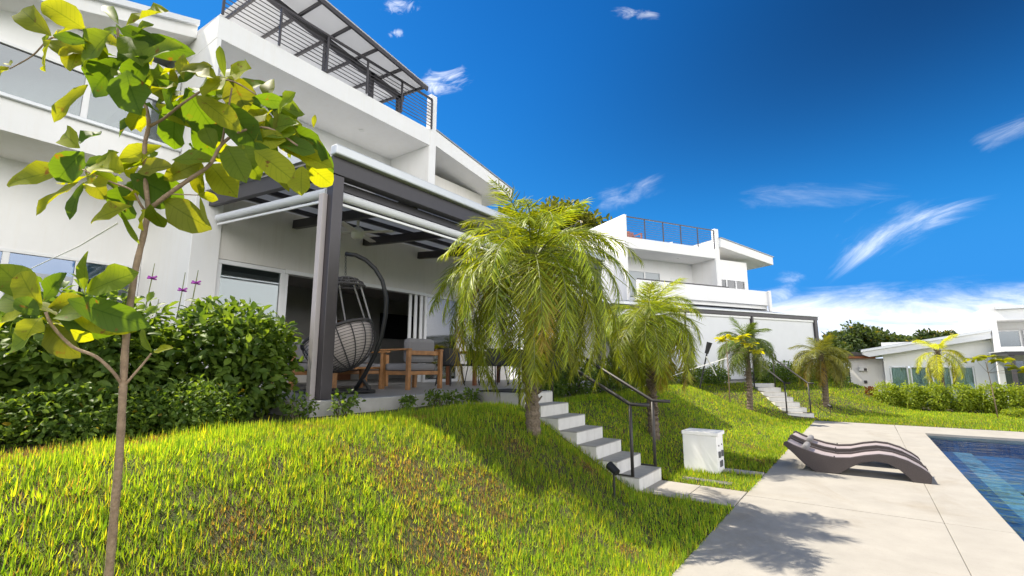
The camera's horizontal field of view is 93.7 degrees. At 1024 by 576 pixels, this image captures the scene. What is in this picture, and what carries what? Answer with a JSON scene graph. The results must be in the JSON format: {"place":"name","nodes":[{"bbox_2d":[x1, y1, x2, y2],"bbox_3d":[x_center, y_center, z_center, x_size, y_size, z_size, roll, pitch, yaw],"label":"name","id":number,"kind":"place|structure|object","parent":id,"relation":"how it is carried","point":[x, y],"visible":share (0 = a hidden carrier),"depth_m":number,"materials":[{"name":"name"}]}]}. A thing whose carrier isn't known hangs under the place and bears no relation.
{"place":"outdoors","nodes":[
{"label":"outdoors","id":0,"kind":"place"},
{"bbox_2d":[241,380,588,416],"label":"patio","id":1,"kind":"structure","parent":0,"point":[399,389],"depth_m":8.35,"materials":[{"name":"concrete"}]},
{"bbox_2d":[271,339,389,389],"bbox_3d":[-3.554,1.509,9.553,0.800,0.930,2.190,-7,-11,35],"label":"sofa","id":2,"kind":"object","parent":1,"relation":"on","point":[299,353],"visible":0.17,"depth_m":9.45,"materials":[{"name":"brown wood"}]},
{"bbox_2d":[292,252,388,393],"bbox_3d":[-2.679,0.547,7.417,1.129,2.114,1.352,7,-11,-35],"label":"hanging chair","id":3,"kind":"object","parent":1,"relation":"on","point":[354,344],"visible":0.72,"depth_m":7.09,"materials":[{"name":"black metal"}]},
{"bbox_2d":[332,367,379,388],"bbox_3d":[-3.023,1.666,8.888,0.720,0.405,1.120,-7,-11,35],"label":"coffee table","id":4,"kind":"object","parent":1,"relation":"on","point":[334,378],"visible":0.3,"depth_m":8.76,"materials":[{"name":"brown wood"}]},
{"bbox_2d":[206,144,603,399],"bbox_3d":[-1.485,0.282,10.431,3.872,3.634,8.230,-7,-11,35],"label":"pergola","id":5,"kind":"object","parent":1,"relation":"on","point":[370,194],"visible":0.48,"depth_m":7.26,"materials":[{"name":"metal"}]},
{"bbox_2d":[341,220,393,241],"bbox_3d":[-2.835,-1.137,8.833,1.054,0.500,1.054,7,-12,-37],"label":"ceiling fan","id":6,"kind":"object","parent":5,"relation":"hanging from","point":[357,232],"visible":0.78,"depth_m":8.73,"materials":[{"name":"white plastic"}]},
{"bbox_2d":[379,338,442,389],"bbox_3d":[-1.906,1.436,9.107,0.800,0.930,0.890,-7,-11,35],"label":"armchair","id":7,"kind":"object","parent":1,"relation":"on","point":[419,354],"visible":1,"depth_m":8.92,"materials":[{"name":"brown wood"}]},
{"bbox_2d":[435,348,464,385],"bbox_3d":[-1.374,1.730,10.495,0.566,0.802,0.560,-7,-11,35],"label":"dining chair","id":8,"kind":"object","parent":1,"relation":"on","point":[448,358],"visible":0.73,"depth_m":10.30,"materials":[{"name":"black metal"}]},
{"bbox_2d":[304,383,622,416],"bbox_3d":[0.699,2.393,9.028,1.070,0.994,9.320,-7,-11,35],"label":"patio edging","id":9,"kind":"object","parent":1,"relation":"attached to","point":[370,404],"visible":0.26,"depth_m":6.44,"materials":[{"name":"concrete"}]},
{"bbox_2d":[446,351,523,385],"bbox_3d":[-0.589,1.929,11.562,1.000,0.750,2.100,-7,-11,35],"label":"dining table","id":10,"kind":"object","parent":1,"relation":"on","point":[474,381],"visible":0.2,"depth_m":10.97,"materials":[{"name":"brown wood"}]},
{"bbox_2d":[479,348,507,385],"bbox_3d":[-0.371,1.750,10.618,0.560,0.802,0.566,-7,-11,35],"label":"dining chair","id":11,"kind":"object","parent":1,"relation":"on","point":[499,363],"visible":0.45,"depth_m":10.42,"materials":[{"name":"black metal"}]},
{"bbox_2d":[497,349,523,384],"bbox_3d":[0.011,1.835,11.138,0.560,0.802,0.566,-7,-11,35],"label":"dining chair","id":12,"kind":"object","parent":1,"relation":"on","point":[509,367],"visible":0.24,"depth_m":11.04,"materials":[{"name":"black metal"}]},
{"bbox_2d":[479,388,546,392],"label":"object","id":13,"kind":"object","parent":1,"relation":"on","point":[508,390],"visible":0.45,"depth_m":7.94,"materials":[{"name":"grey concrete"}]},
{"bbox_2d":[542,339,576,382],"bbox_3d":[1.163,1.867,12.296,0.681,1.110,1.310,-7,-11,35],"label":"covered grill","id":14,"kind":"object","parent":1,"relation":"on","point":[557,363],"visible":0.02,"depth_m":11.73,"materials":[{"name":"black"}]},
{"bbox_2d":[0,380,1023,575],"bbox_3d":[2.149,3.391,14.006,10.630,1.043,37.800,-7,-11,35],"label":"lawn bank","id":15,"kind":"structure","parent":0,"point":[259,555],"depth_m":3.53,"materials":[{"name":"green plant"}]},
{"bbox_2d":[0,0,333,575],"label":"almond tree","id":16,"kind":"object","parent":15,"relation":"on","point":[249,126],"visible":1,"depth_m":2.16,"materials":[{"name":"green plant"}]},
{"bbox_2d":[30,223,117,268],"bbox_3d":[-3.014,-0.233,3.196,3.126,0.202,0.017,-8,-12,39],"label":"tether","id":17,"kind":"object","parent":16,"relation":"attached to","point":[79,245],"visible":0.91,"depth_m":2.68,"materials":[{"name":"white"}]},
{"bbox_2d":[426,176,643,436],"bbox_3d":[0.328,0.339,6.123,2.553,3.182,2.643,6,-11,-32],"label":"palm tree","id":18,"kind":"object","parent":15,"relation":"on","point":[536,292],"visible":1,"depth_m":5.76,"materials":[{"name":"green plant"}]},
{"bbox_2d":[522,392,661,491],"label":"stairs","id":19,"kind":"structure","parent":15,"relation":"on","point":[591,440],"depth_m":6.99,"materials":[{"name":"concrete"}]},
{"bbox_2d":[518,336,648,476],"bbox_3d":[0.952,1.686,6.864,2.044,2.151,0.064,-6,-11,33],"label":"handrail","id":20,"kind":"object","parent":19,"relation":"attached to","point":[619,397],"visible":0.53,"depth_m":6.43,"materials":[{"name":"black metal"}]},
{"bbox_2d":[551,338,669,466],"bbox_3d":[1.484,1.804,7.588,2.042,2.151,0.057,-7,-12,37],"label":"handrail","id":21,"kind":"object","parent":19,"relation":"attached to","point":[651,400],"visible":0.54,"depth_m":7.12,"materials":[{"name":"brown metal"}]},
{"bbox_2d":[606,461,619,498],"bbox_3d":[1.091,2.120,5.168,0.092,0.473,0.154,6,-11,-31],"label":"garden spotlight","id":22,"kind":"object","parent":15,"relation":"on","point":[612,468],"visible":0.93,"depth_m":5.16,"materials":[{"name":"black metal"}]},
{"bbox_2d":[595,277,705,440],"bbox_3d":[2.439,1.262,8.763,2.066,3.074,2.282,-7,-11,35],"label":"palm tree","id":23,"kind":"object","parent":15,"relation":"on","point":[648,345],"visible":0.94,"depth_m":8.39,"materials":[{"name":"green plant"}]},
{"bbox_2d":[678,365,707,384],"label":"terrace shrub","id":24,"kind":"object","parent":15,"relation":"on","point":[696,378],"visible":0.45,"depth_m":16.97,"materials":[{"name":"green plant"}]},
{"bbox_2d":[681,428,724,473],"bbox_3d":[3.035,2.609,7.580,0.550,0.700,0.420,-7,-11,35],"label":"utility box","id":25,"kind":"object","parent":15,"relation":"on","point":[703,450],"visible":0.94,"depth_m":7.44,"materials":[{"name":"grey"}]},
{"bbox_2d":[699,342,711,386],"bbox_3d":[5.480,2.165,13.585,0.429,1.281,0.150,-7,-11,35],"label":"garden lamp","id":26,"kind":"object","parent":15,"relation":"on","point":[708,347],"visible":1,"depth_m":13.58,"materials":[{"name":"black metal"}]},
{"bbox_2d":[680,476,732,485],"bbox_3d":[2.746,2.776,6.776,0.680,0.112,0.180,-7,-11,35],"label":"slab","id":27,"kind":"object","parent":15,"relation":"on","point":[697,479],"visible":0.21,"depth_m":6.78,"materials":[{"name":"concrete"}]},
{"bbox_2d":[699,363,730,384],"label":"terrace shrub","id":28,"kind":"object","parent":15,"relation":"on","point":[718,377],"visible":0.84,"depth_m":17.48,"materials":[{"name":"green plant"}]},
{"bbox_2d":[713,334,764,401],"bbox_3d":[6.747,2.432,14.160,1.350,2.149,0.557,-4,-10,25],"label":"sapling","id":29,"kind":"object","parent":15,"relation":"on","point":[736,340],"visible":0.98,"depth_m":14.25,"materials":[{"name":"green plant"}]},
{"bbox_2d":[715,316,776,410],"bbox_3d":[7.475,2.411,15.411,1.903,3.153,1.854,-7,-11,35],"label":"palm tree","id":30,"kind":"object","parent":15,"relation":"on","point":[747,357],"visible":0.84,"depth_m":15.16,"materials":[{"name":"green plant"}]},
{"bbox_2d":[751,360,781,382],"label":"terrace shrub","id":31,"kind":"object","parent":15,"relation":"on","point":[769,377],"visible":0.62,"depth_m":18.55,"materials":[{"name":"green plant"}]},
{"bbox_2d":[752,383,813,417],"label":"stairs","id":32,"kind":"structure","parent":15,"relation":"on","point":[775,395],"depth_m":16.34,"materials":[{"name":"concrete"}]},
{"bbox_2d":[752,359,789,412],"bbox_3d":[8.719,3.338,16.372,0.267,2.002,2.395,0,-9,1],"label":"handrail","id":33,"kind":"object","parent":32,"relation":"attached to","point":[779,379],"visible":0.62,"depth_m":15.51,"materials":[{"name":"brown metal"}]},
{"bbox_2d":[773,360,813,412],"bbox_3d":[9.458,3.333,16.339,0.267,2.002,2.395,0,-9,1],"label":"handrail","id":34,"kind":"object","parent":32,"relation":"attached to","point":[808,383],"visible":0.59,"depth_m":15.68,"materials":[{"name":"brown metal"}]},
{"bbox_2d":[772,359,798,382],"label":"terrace shrub","id":35,"kind":"object","parent":15,"relation":"on","point":[786,374],"visible":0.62,"depth_m":19.03,"materials":[{"name":"green plant"}]},
{"bbox_2d":[793,362,817,382],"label":"terrace shrub","id":36,"kind":"object","parent":15,"relation":"on","point":[802,374],"visible":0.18,"depth_m":19.48,"materials":[{"name":"green plant"}]},
{"bbox_2d":[811,365,832,381],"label":"terrace shrub","id":37,"kind":"object","parent":15,"relation":"on","point":[827,374],"visible":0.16,"depth_m":19.90,"materials":[{"name":"green plant"}]},
{"bbox_2d":[0,0,1023,367],"label":"sky","id":38,"kind":"structure","parent":0,"point":[873,149],"materials":[{"name":"blue"}]},
{"bbox_2d":[642,480,746,506],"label":"path","id":39,"kind":"structure","parent":0,"point":[706,494],"depth_m":6.15,"materials":[{"name":"concrete"}]},
{"bbox_2d":[723,468,763,475],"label":"path","id":40,"kind":"structure","parent":0,"point":[744,472],"depth_m":7.33,"materials":[{"name":"concrete"}]},
{"bbox_2d":[621,368,957,479],"bbox_3d":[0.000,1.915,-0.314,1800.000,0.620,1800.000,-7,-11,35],"label":"ground","id":41,"kind":"structure","parent":0,"point":[910,380],"depth_m":78.75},
{"bbox_2d":[0,0,513,388],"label":"house","id":42,"kind":"structure","parent":41,"relation":"on","point":[341,75],"depth_m":10.02,"materials":[{"name":"paint"}]},
{"bbox_2d":[0,248,140,297],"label":"sliding door","id":43,"kind":"structure","parent":42,"relation":"in","point":[6,252],"depth_m":8.57,"materials":[{"name":"white metal"}]},
{"bbox_2d":[0,39,164,118],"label":"window","id":44,"kind":"structure","parent":42,"relation":"in","point":[86,96],"depth_m":8.27,"materials":[{"name":"white metal"}]},
{"bbox_2d":[207,259,284,387],"bbox_3d":[-4.942,0.703,8.952,0.080,2.325,1.260,-7,-11,35],"label":"sliding door","id":45,"kind":"structure","parent":42,"relation":"in","point":[281,272],"depth_m":9.22,"materials":[{"name":"white metal"}]},
{"bbox_2d":[379,313,413,339],"bbox_3d":[-4.037,1.365,16.842,0.090,0.850,1.450,-7,-11,35],"label":"television","id":46,"kind":"object","parent":42,"relation":"attached to","point":[396,327],"visible":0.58,"depth_m":16.77,"materials":[{"name":"black"}]},
{"bbox_2d":[407,294,411,337],"bbox_3d":[-2.623,1.253,12.233,0.035,2.260,0.090,-7,-11,35],"label":"stacked door","id":47,"kind":"structure","parent":42,"relation":"in","point":[410,296],"depth_m":12.30,"materials":[{"name":"white metal"}]},
{"bbox_2d":[413,295,417,337],"bbox_3d":[-2.499,1.269,12.327,0.035,2.260,0.090,-7,-11,35],"label":"stacked door","id":48,"kind":"structure","parent":42,"relation":"in","point":[415,296],"depth_m":12.40,"materials":[{"name":"white metal"}]},
{"bbox_2d":[417,295,422,381],"bbox_3d":[-2.374,1.284,12.421,0.035,2.260,0.090,-7,-11,35],"label":"stacked door","id":49,"kind":"structure","parent":42,"relation":"in","point":[421,297],"depth_m":12.47,"materials":[{"name":"white metal"}]},
{"bbox_2d":[421,293,458,381],"bbox_3d":[-1.931,1.376,13.057,0.080,2.325,1.330,-7,-11,35],"label":"sliding door","id":50,"kind":"structure","parent":42,"relation":"in","point":[433,329],"depth_m":12.99,"materials":[{"name":"white metal"}]},
{"bbox_2d":[498,204,522,218],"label":"broadleaf tree","id":51,"kind":"object","parent":41,"relation":"on","point":[500,209],"visible":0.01,"depth_m":33.33,"materials":[{"name":"green plant"}]},
{"bbox_2d":[529,196,611,239],"bbox_3d":[3.858,0.348,33.782,7.600,14.044,8.346,-7,-11,35],"label":"broadleaf tree","id":52,"kind":"object","parent":41,"relation":"on","point":[589,219],"visible":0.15,"depth_m":32.55,"materials":[{"name":"green plant"}]},
{"bbox_2d":[510,379,759,383],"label":"terrace","id":53,"kind":"structure","parent":41,"relation":"on","point":[736,380],"depth_m":18.90,"materials":[{"name":"tile"}]},
{"bbox_2d":[602,299,819,379],"bbox_3d":[7.949,2.172,20.661,11.390,3.470,3.500,4,-10,-25],"label":"pergola","id":54,"kind":"object","parent":53,"relation":"on","point":[787,331],"visible":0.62,"depth_m":19.96,"materials":[{"name":"metal"}]},
{"bbox_2d":[508,214,773,378],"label":"house","id":55,"kind":"structure","parent":41,"relation":"on","point":[714,269],"depth_m":23.62,"materials":[{"name":"paint"}]},
{"bbox_2d":[627,231,641,238],"bbox_3d":[5.843,-2.451,23.550,0.840,0.800,0.710,4,-10,-25],"label":"terrace chair","id":56,"kind":"object","parent":55,"relation":"on","point":[630,234],"visible":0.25,"depth_m":23.45,"materials":[{"name":"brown wood"}]},
{"bbox_2d":[628,269,660,297],"bbox_3d":[6.149,-0.030,23.638,3.000,1.700,0.080,4,-10,-25],"label":"sliding door","id":57,"kind":"structure","parent":55,"relation":"in","point":[628,269],"depth_m":23.91,"materials":[{"name":"white metal"}]},
{"bbox_2d":[721,278,745,289],"bbox_3d":[11.256,-0.028,24.644,2.000,0.820,0.080,4,-10,-25],"label":"window","id":58,"kind":"structure","parent":55,"relation":"in","point":[736,284],"depth_m":24.75,"materials":[{"name":"grey glass"}]},
{"bbox_2d":[819,337,855,365],"bbox_3d":[25.387,6.302,38.085,4.199,4.881,3.937,-7,-11,35],"label":"broadleaf tree","id":59,"kind":"object","parent":41,"relation":"on","point":[842,345],"visible":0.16,"depth_m":37.56,"materials":[{"name":"green plant"}]},
{"bbox_2d":[821,319,884,352],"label":"broadleaf tree","id":60,"kind":"object","parent":41,"relation":"on","point":[854,335],"visible":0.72,"depth_m":44.80,"materials":[{"name":"green plant"}]},
{"bbox_2d":[844,352,884,392],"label":"entry wall","id":61,"kind":"structure","parent":41,"relation":"on","point":[874,372],"depth_m":23.87,"materials":[{"name":"white paint"}]},
{"bbox_2d":[848,325,902,351],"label":"broadleaf tree","id":62,"kind":"object","parent":41,"relation":"on","point":[893,337],"visible":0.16,"depth_m":45.77,"materials":[{"name":"green plant"}]},
{"bbox_2d":[874,330,913,382],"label":"broadleaf tree","id":63,"kind":"object","parent":41,"relation":"on","point":[905,338],"visible":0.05,"depth_m":48.08,"materials":[{"name":"green plant"}]},
{"bbox_2d":[910,328,942,383],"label":"broadleaf tree","id":64,"kind":"object","parent":41,"relation":"on","point":[921,335],"visible":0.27,"depth_m":55.86,"materials":[{"name":"green plant"}]},
{"bbox_2d":[939,329,957,384],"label":"broadleaf tree","id":65,"kind":"object","parent":41,"relation":"on","point":[949,332],"visible":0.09,"depth_m":55.91,"materials":[{"name":"green plant"}]},
{"bbox_2d":[989,350,1023,386],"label":"pergola","id":66,"kind":"object","parent":41,"relation":"on","point":[1011,353],"visible":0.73,"depth_m":18.08,"materials":[{"name":"metal"}]},
{"bbox_2d":[672,421,1023,575],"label":"pool deck","id":67,"kind":"structure","parent":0,"point":[791,514],"depth_m":4.96,"materials":[{"name":"concrete"}]},
{"bbox_2d":[789,431,921,463],"bbox_3d":[5.796,2.745,8.171,1.788,0.423,0.620,-7,-11,35],"label":"cushion","id":68,"kind":"object","parent":67,"relation":"on","point":[812,440],"visible":0.61,"depth_m":8.15,"materials":[{"name":"fabric"}]},
{"bbox_2d":[783,437,931,483],"bbox_3d":[5.249,2.617,7.393,1.788,0.423,0.620,-7,-11,35],"label":"sun lounger","id":69,"kind":"object","parent":67,"relation":"on","point":[814,458],"visible":1,"depth_m":7.26,"materials":[{"name":"plastic"}]},
{"bbox_2d":[815,382,1023,431],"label":"lawn","id":70,"kind":"structure","parent":0,"point":[849,403],"depth_m":16.89,"materials":[{"name":"plant"}]},
{"bbox_2d":[787,334,854,407],"bbox_3d":[10.858,2.931,16.828,2.022,2.659,2.001,-7,-11,35],"label":"palm tree","id":71,"kind":"object","parent":70,"relation":"on","point":[834,363],"visible":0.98,"depth_m":16.63,"materials":[{"name":"green plant"}]},
{"bbox_2d":[865,386,876,395],"bbox_3d":[14.110,4.326,18.826,0.523,0.954,0.668,-7,-11,35],"label":"croton","id":72,"kind":"object","parent":70,"relation":"on","point":[868,388],"visible":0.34,"depth_m":18.91,"materials":[{"name":"red plant"}]},
{"bbox_2d":[870,381,903,405],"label":"hedge shrub","id":73,"kind":"object","parent":70,"relation":"on","point":[889,392],"visible":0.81,"depth_m":18.20,"materials":[{"name":"green plant"}]},
{"bbox_2d":[894,380,930,409],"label":"hedge shrub","id":74,"kind":"object","parent":70,"relation":"on","point":[913,402],"visible":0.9,"depth_m":17.75,"materials":[{"name":"green plant"}]},
{"bbox_2d":[917,381,952,411],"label":"hedge shrub","id":75,"kind":"object","parent":70,"relation":"on","point":[937,398],"visible":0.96,"depth_m":17.34,"materials":[{"name":"green plant"}]},
{"bbox_2d":[911,334,966,408],"bbox_3d":[16.369,3.242,18.422,1.873,2.992,1.711,8,-13,-42],"label":"foxtail palm","id":76,"kind":"object","parent":70,"relation":"on","point":[936,367],"visible":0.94,"depth_m":18.43,"materials":[{"name":"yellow plant"}]},
{"bbox_2d":[943,381,981,412],"bbox_3d":[16.051,3.933,17.122,1.096,1.184,1.054,-7,-11,35],"label":"hedge shrub","id":77,"kind":"object","parent":70,"relation":"on","point":[962,404],"visible":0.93,"depth_m":16.92,"materials":[{"name":"green plant"}]},
{"bbox_2d":[969,380,1012,413],"bbox_3d":[16.621,3.836,16.705,1.091,1.239,1.054,-7,-11,35],"label":"hedge shrub","id":78,"kind":"object","parent":70,"relation":"on","point":[988,405],"visible":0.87,"depth_m":16.57,"materials":[{"name":"green plant"}]},
{"bbox_2d":[961,355,1023,417],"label":"sapling","id":79,"kind":"object","parent":70,"relation":"on","point":[992,361],"visible":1,"depth_m":15.39,"materials":[{"name":"green plant"}]},
{"bbox_2d":[990,382,1023,414],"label":"hedge shrub","id":80,"kind":"object","parent":70,"relation":"on","point":[1015,394],"visible":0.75,"depth_m":16.25,"materials":[{"name":"green plant"}]},
{"bbox_2d":[1000,408,1023,416],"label":"shrub","id":81,"kind":"object","parent":70,"relation":"on","point":[1011,412],"visible":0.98,"depth_m":15.36,"materials":[{"name":"green plant"}]},
{"bbox_2d":[861,305,1023,407],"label":"house","id":82,"kind":"structure","parent":0,"point":[986,330],"depth_m":21.45,"materials":[{"name":"paint"}]},
{"bbox_2d":[890,366,910,398],"bbox_3d":[18.430,4.682,22.743,0.670,1.910,0.260,-7,-11,35],"label":"window","id":83,"kind":"structure","parent":82,"relation":"in","point":[899,374],"depth_m":22.88,"materials":[{"name":"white glass"}]},
{"bbox_2d":[910,366,929,403],"bbox_3d":[19.033,4.611,22.311,0.660,1.910,0.260,-7,-11,35],"label":"window","id":84,"kind":"structure","parent":82,"relation":"in","point":[918,378],"depth_m":22.46,"materials":[{"name":"white glass"}]},
{"bbox_2d":[932,366,954,401],"bbox_3d":[19.653,4.539,21.869,0.670,1.910,0.260,-7,-11,35],"label":"window","id":85,"kind":"structure","parent":82,"relation":"in","point":[946,375],"depth_m":21.90,"materials":[{"name":"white glass"}]},
{"bbox_2d":[953,366,975,403],"bbox_3d":[20.265,4.467,21.432,0.680,1.910,0.260,-7,-11,35],"label":"window","id":86,"kind":"structure","parent":82,"relation":"in","point":[968,379],"depth_m":21.51,"materials":[{"name":"white glass"}]},
{"bbox_2d":[998,330,1022,346],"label":"window","id":87,"kind":"structure","parent":82,"relation":"in","point":[1020,338],"depth_m":21.07,"materials":[{"name":"white metal"}]},
{"bbox_2d":[929,436,1023,536],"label":"pool water","id":88,"kind":"structure","parent":0,"point":[1011,483],"depth_m":7.98,"materials":[{"name":"blue liquid"}]},
{"bbox_2d":[931,439,1023,458],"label":"pool basin","id":89,"kind":"object","parent":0,"point":[1005,449],"depth_m":11.10,"materials":[{"name":"tile"}]},
{"bbox_2d":[942,451,1023,540],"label":"pool step","id":90,"kind":"object","parent":89,"relation":"on","point":[1016,523],"visible":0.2,"depth_m":7.44,"materials":[{"name":"tile"}]},
{"bbox_2d":[953,452,1023,520],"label":"pool ledge","id":91,"kind":"object","parent":89,"relation":"on","point":[995,485],"visible":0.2,"depth_m":8.25,"materials":[{"name":"tile"}]},
{"bbox_2d":[974,455,1023,494],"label":"pool bench","id":92,"kind":"object","parent":89,"relation":"in","point":[1019,486],"depth_m":9.74,"materials":[{"name":"tile"}]},
{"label":"planting bed","id":93,"kind":"structure","parent":0,"visible":0},
{"bbox_2d":[0,322,12,401],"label":"flowering shrub","id":94,"kind":"object","parent":93,"relation":"on","point":[3,382],"visible":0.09,"depth_m":3.90,"materials":[{"name":"green plant"}]},
{"bbox_2d":[0,393,28,447],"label":"shrub","id":95,"kind":"object","parent":93,"relation":"on","point":[10,419],"visible":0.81,"depth_m":3.46,"materials":[{"name":"green plant"}]},
{"bbox_2d":[0,373,158,447],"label":"shrub","id":96,"kind":"object","parent":93,"relation":"on","point":[69,422],"visible":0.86,"depth_m":3.67,"materials":[{"name":"green plant"}]},
{"bbox_2d":[0,263,198,433],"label":"flowering shrub","id":97,"kind":"object","parent":93,"relation":"on","point":[34,363],"visible":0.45,"depth_m":4.23,"materials":[{"name":"green plant"}]},
{"bbox_2d":[109,374,255,434],"bbox_3d":[-2.987,1.116,4.417,0.771,0.639,1.178,-7,-11,35],"label":"shrub","id":98,"kind":"object","parent":93,"relation":"on","point":[169,413],"visible":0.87,"depth_m":4.28,"materials":[{"name":"green plant"}]},
{"bbox_2d":[144,270,304,421],"bbox_3d":[-3.312,0.673,5.569,1.565,1.885,1.693,-7,-11,35],"label":"flowering shrub","id":99,"kind":"object","parent":93,"relation":"on","point":[259,351],"visible":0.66,"depth_m":5.32,"materials":[{"name":"green plant"}]},
{"bbox_2d":[279,391,319,420],"bbox_3d":[-2.348,1.361,5.309,0.347,0.440,0.427,-7,-11,35],"label":"bedding plant","id":100,"kind":"object","parent":93,"relation":"on","point":[289,409],"visible":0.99,"depth_m":5.28,"materials":[{"name":"green plant"}]},
{"bbox_2d":[326,388,365,416],"bbox_3d":[-1.996,1.429,5.768,0.361,0.455,0.416,0,-9,1],"label":"bedding plant","id":101,"kind":"object","parent":93,"relation":"on","point":[349,403],"visible":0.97,"depth_m":5.71,"materials":[{"name":"green plant"}]},
{"bbox_2d":[398,393,418,410],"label":"bedding plant","id":102,"kind":"object","parent":93,"relation":"on","point":[405,399],"visible":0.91,"depth_m":6.42,"materials":[{"name":"green plant"}]},
{"bbox_2d":[421,388,447,407],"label":"bedding plant","id":103,"kind":"object","parent":93,"relation":"on","point":[436,396],"visible":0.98,"depth_m":6.85,"materials":[{"name":"green plant"}]},
{"bbox_2d":[443,389,463,404],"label":"bedding plant","id":104,"kind":"object","parent":93,"relation":"on","point":[448,394],"visible":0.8,"depth_m":7.16,"materials":[{"name":"green plant"}]},
{"bbox_2d":[460,387,482,402],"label":"bedding plant","id":105,"kind":"object","parent":93,"relation":"on","point":[470,398],"visible":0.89,"depth_m":7.60,"materials":[{"name":"green plant"}]},
{"bbox_2d":[538,370,568,398],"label":"garden shrub","id":106,"kind":"object","parent":93,"relation":"on","point":[559,387],"visible":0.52,"depth_m":9.24,"materials":[{"name":"green plant"}]},
{"bbox_2d":[554,361,599,395],"bbox_3d":[1.380,1.945,10.282,0.960,0.958,1.287,-7,-11,35],"label":"garden shrub","id":107,"kind":"object","parent":93,"relation":"on","point":[578,387],"visible":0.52,"depth_m":10.07,"materials":[{"name":"green plant"}]},
{"bbox_2d":[590,357,631,393],"bbox_3d":[2.328,2.077,11.233,1.119,1.002,1.449,-7,-11,35],"label":"garden shrub","id":108,"kind":"object","parent":93,"relation":"on","point":[613,387],"visible":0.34,"depth_m":10.97,"materials":[{"name":"green plant"}]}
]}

